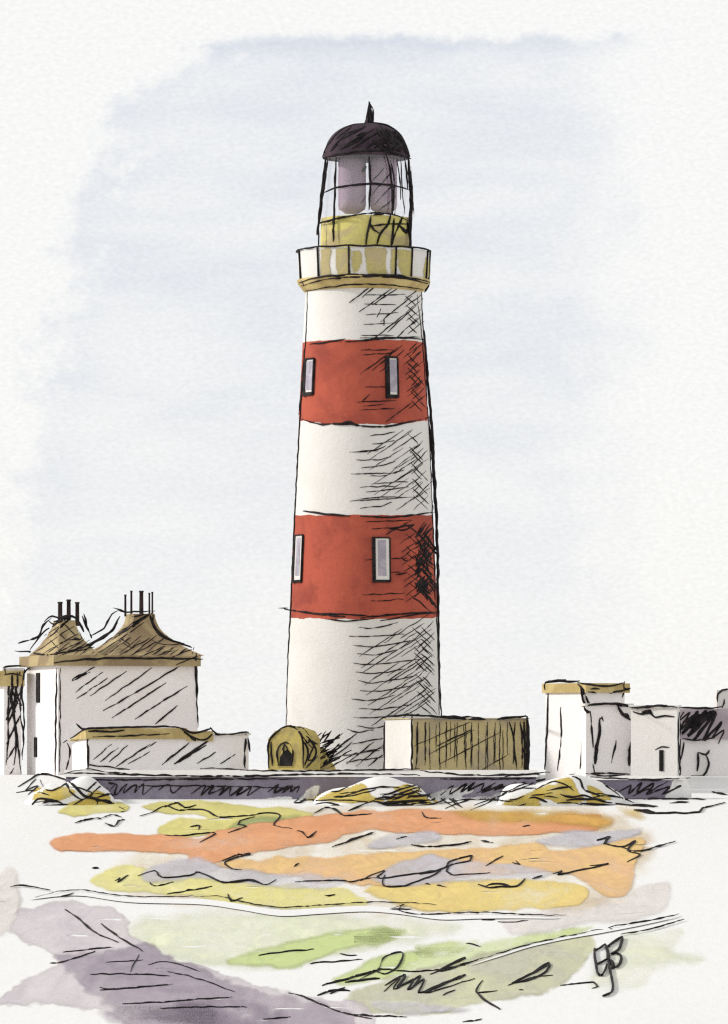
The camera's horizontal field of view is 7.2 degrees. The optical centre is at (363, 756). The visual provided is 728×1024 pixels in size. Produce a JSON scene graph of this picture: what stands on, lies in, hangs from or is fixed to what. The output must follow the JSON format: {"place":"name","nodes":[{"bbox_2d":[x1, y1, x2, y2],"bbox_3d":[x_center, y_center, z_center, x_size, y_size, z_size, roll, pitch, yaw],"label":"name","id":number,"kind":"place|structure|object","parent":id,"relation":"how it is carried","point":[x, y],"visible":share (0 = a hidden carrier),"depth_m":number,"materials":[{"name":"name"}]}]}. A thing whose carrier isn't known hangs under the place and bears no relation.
{"place":"outdoors","nodes":[
{"label":"outdoors","id":0,"kind":"place"},
{"bbox_2d":[10,884,566,919],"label":"path","id":1,"kind":"structure","parent":0,"point":[404,911],"depth_m":258.15,"materials":[{"name":"white"}]},
{"bbox_2d":[0,868,669,934],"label":"bare ground","id":2,"kind":"structure","parent":0,"point":[605,909],"depth_m":258.04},
{"bbox_2d":[0,767,727,1023],"bbox_3d":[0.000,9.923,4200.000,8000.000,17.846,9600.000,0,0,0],"label":"ground","id":3,"kind":"structure","parent":0,"point":[689,866],"depth_m":258.52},
{"bbox_2d":[0,665,24,774],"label":"outbuilding","id":4,"kind":"structure","parent":3,"relation":"on","point":[10,727],"depth_m":322.10,"materials":[{"name":"paint"}]},
{"bbox_2d":[16,773,124,811],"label":"grass mound","id":5,"kind":"object","parent":3,"relation":"on","point":[85,790],"depth_m":297.61,"materials":[{"name":"yellow"}]},
{"bbox_2d":[16,591,202,774],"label":"cottage","id":6,"kind":"structure","parent":3,"relation":"on","point":[140,669],"depth_m":319.77,"materials":[{"name":"paint"}]},
{"bbox_2d":[34,737,36,756],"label":"window","id":7,"kind":"structure","parent":6,"relation":"in","point":[35,738],"depth_m":321.86,"materials":[{"name":"black glass"}]},
{"bbox_2d":[36,673,39,702],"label":"window","id":8,"kind":"structure","parent":6,"relation":"in","point":[37,674],"depth_m":321.39,"materials":[{"name":"black"}]},
{"bbox_2d":[63,723,250,769],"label":"outbuilding","id":9,"kind":"structure","parent":3,"relation":"on","point":[138,748],"depth_m":309.85,"materials":[{"name":"paint"}]},
{"bbox_2d":[59,800,312,841],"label":"dry grass","id":10,"kind":"structure","parent":3,"relation":"on","point":[182,826],"depth_m":293.54,"materials":[{"name":"yellow plant"}]},
{"bbox_2d":[0,900,374,1023],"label":"bare rock","id":11,"kind":"object","parent":3,"relation":"on","point":[49,927],"visible":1,"depth_m":244.81,"materials":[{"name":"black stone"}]},
{"bbox_2d":[158,1004,271,1023],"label":"bare rock","id":12,"kind":"object","parent":3,"relation":"on","point":[221,1017],"visible":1,"depth_m":227.85,"materials":[{"name":"stone"}]},
{"bbox_2d":[58,943,384,1023],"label":"bare rock","id":13,"kind":"object","parent":3,"relation":"on","point":[118,981],"visible":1,"depth_m":233.60,"materials":[{"name":"purple"}]},
{"bbox_2d":[90,865,366,908],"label":"dry grass","id":14,"kind":"structure","parent":3,"relation":"on","point":[286,895],"depth_m":264.34,"materials":[{"name":"yellow plant"}]},
{"bbox_2d":[230,817,283,828],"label":"grass","id":15,"kind":"structure","parent":3,"relation":"on","point":[255,820],"depth_m":290.18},
{"bbox_2d":[267,725,319,769],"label":"stone hut","id":16,"kind":"object","parent":3,"relation":"on","point":[290,747],"visible":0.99,"depth_m":308.64,"materials":[{"name":"yellow stone"}]},
{"bbox_2d":[276,741,293,766],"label":"door","id":17,"kind":"structure","parent":16,"relation":"in","point":[284,752],"depth_m":308.55,"materials":[{"name":"wood"}]},
{"bbox_2d":[64,768,549,798],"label":"boundary wall","id":18,"kind":"structure","parent":3,"relation":"on","point":[259,784],"depth_m":300.00,"materials":[{"name":"black stone"}]},
{"bbox_2d":[50,805,600,869],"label":"heather","id":19,"kind":"object","parent":3,"relation":"on","point":[224,844],"visible":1,"depth_m":285.69,"materials":[{"name":"orange plant"}]},
{"bbox_2d":[318,730,356,769],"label":"bramble bush","id":20,"kind":"object","parent":3,"relation":"on","point":[326,761],"visible":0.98,"depth_m":311.05,"materials":[{"name":"plant"}]},
{"bbox_2d":[281,102,441,769],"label":"lighthouse","id":21,"kind":"object","parent":3,"relation":"on","point":[363,655],"visible":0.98,"depth_m":316.88,"materials":[{"name":"white paint"},{"name":"red paint"},{"name":"black ink"}]},
{"bbox_2d":[292,534,303,582],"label":"window","id":22,"kind":"structure","parent":21,"relation":"in","point":[298,541],"depth_m":318.19,"materials":[{"name":"purple"}]},
{"bbox_2d":[302,358,315,396],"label":"window","id":23,"kind":"structure","parent":21,"relation":"in","point":[309,363],"depth_m":318.11,"materials":[{"name":"purple"}]},
{"bbox_2d":[372,537,390,582],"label":"window","id":24,"kind":"structure","parent":21,"relation":"in","point":[381,546],"depth_m":316.10,"materials":[{"name":"purple"}]},
{"bbox_2d":[385,356,398,398],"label":"window","id":25,"kind":"structure","parent":21,"relation":"in","point":[391,362],"depth_m":316.80,"materials":[{"name":"purple"}]},
{"bbox_2d":[294,776,458,807],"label":"grass mound","id":26,"kind":"object","parent":3,"relation":"on","point":[381,791],"depth_m":297.36,"materials":[{"name":"yellow"}]},
{"bbox_2d":[138,829,639,1011],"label":"stone scree","id":27,"kind":"structure","parent":3,"relation":"on","point":[430,868],"depth_m":271.56,"materials":[{"name":"black stone"}]},
{"bbox_2d":[228,919,582,984],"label":"grass","id":28,"kind":"structure","parent":3,"relation":"on","point":[311,948],"depth_m":244.86,"materials":[{"name":"green plant"}]},
{"bbox_2d":[215,836,674,896],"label":"heather","id":29,"kind":"object","parent":3,"relation":"on","point":[605,868],"visible":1,"depth_m":274.14,"materials":[{"name":"orange plant"}]},
{"bbox_2d":[383,714,529,769],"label":"shed","id":30,"kind":"structure","parent":3,"relation":"on","point":[444,742],"depth_m":308.27,"materials":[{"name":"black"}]},
{"bbox_2d":[317,936,597,1021],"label":"grass","id":31,"kind":"structure","parent":3,"relation":"on","point":[535,970],"depth_m":236.89,"materials":[{"name":"green plant"}]},
{"bbox_2d":[365,875,588,911],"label":"dry grass","id":32,"kind":"structure","parent":3,"relation":"on","point":[451,896],"depth_m":262.96,"materials":[{"name":"yellow plant"}]},
{"bbox_2d":[439,774,633,810],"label":"grass mound","id":33,"kind":"object","parent":3,"relation":"on","point":[573,790],"depth_m":297.32,"materials":[{"name":"yellow"}]},
{"bbox_2d":[462,811,636,826],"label":"dry grass","id":34,"kind":"structure","parent":3,"relation":"on","point":[592,820],"depth_m":291.79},
{"bbox_2d":[542,679,630,780],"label":"white block","id":35,"kind":"structure","parent":3,"relation":"on","point":[565,700],"depth_m":307.11,"materials":[{"name":"paint"}]},
{"bbox_2d":[580,702,633,776],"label":"annexe","id":36,"kind":"structure","parent":3,"relation":"on","point":[605,738],"depth_m":304.69,"materials":[{"name":"paint"}]},
{"bbox_2d":[593,936,623,996],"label":"monogram","id":37,"kind":"object","parent":3,"relation":"on","point":[608,959],"visible":1,"depth_m":241.85,"materials":[{"name":"black paint"}]},
{"bbox_2d":[585,773,691,798],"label":"boundary wall","id":38,"kind":"structure","parent":3,"relation":"on","point":[635,787],"depth_m":300.00,"materials":[{"name":"black stone"}]},
{"bbox_2d":[623,704,681,775],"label":"outbuilding","id":39,"kind":"structure","parent":3,"relation":"on","point":[655,740],"depth_m":303.19,"materials":[{"name":"white paint"}]},
{"bbox_2d":[659,750,663,770],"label":"window","id":40,"kind":"structure","parent":39,"relation":"in","point":[661,752],"depth_m":302.95,"materials":[{"name":"black glass"}]},
{"bbox_2d":[680,688,727,775],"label":"cottage","id":41,"kind":"structure","parent":3,"relation":"on","point":[703,741],"depth_m":310.61,"materials":[{"name":"paint"}]},
{"bbox_2d":[691,750,709,775],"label":"door","id":42,"kind":"structure","parent":41,"relation":"in","point":[703,764],"depth_m":310.59,"materials":[{"name":"white"}]},
{"bbox_2d":[0,0,727,766],"label":"sky","id":43,"kind":"structure","parent":0,"point":[162,162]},
{"bbox_2d":[128,913,691,983],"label":"grass","id":44,"kind":"structure","parent":0,"point":[226,933],"depth_m":249.81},
{"bbox_2d":[455,913,683,965],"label":"path","id":45,"kind":"structure","parent":0,"point":[563,937],"depth_m":250.02,"materials":[{"name":"white"}]}
]}

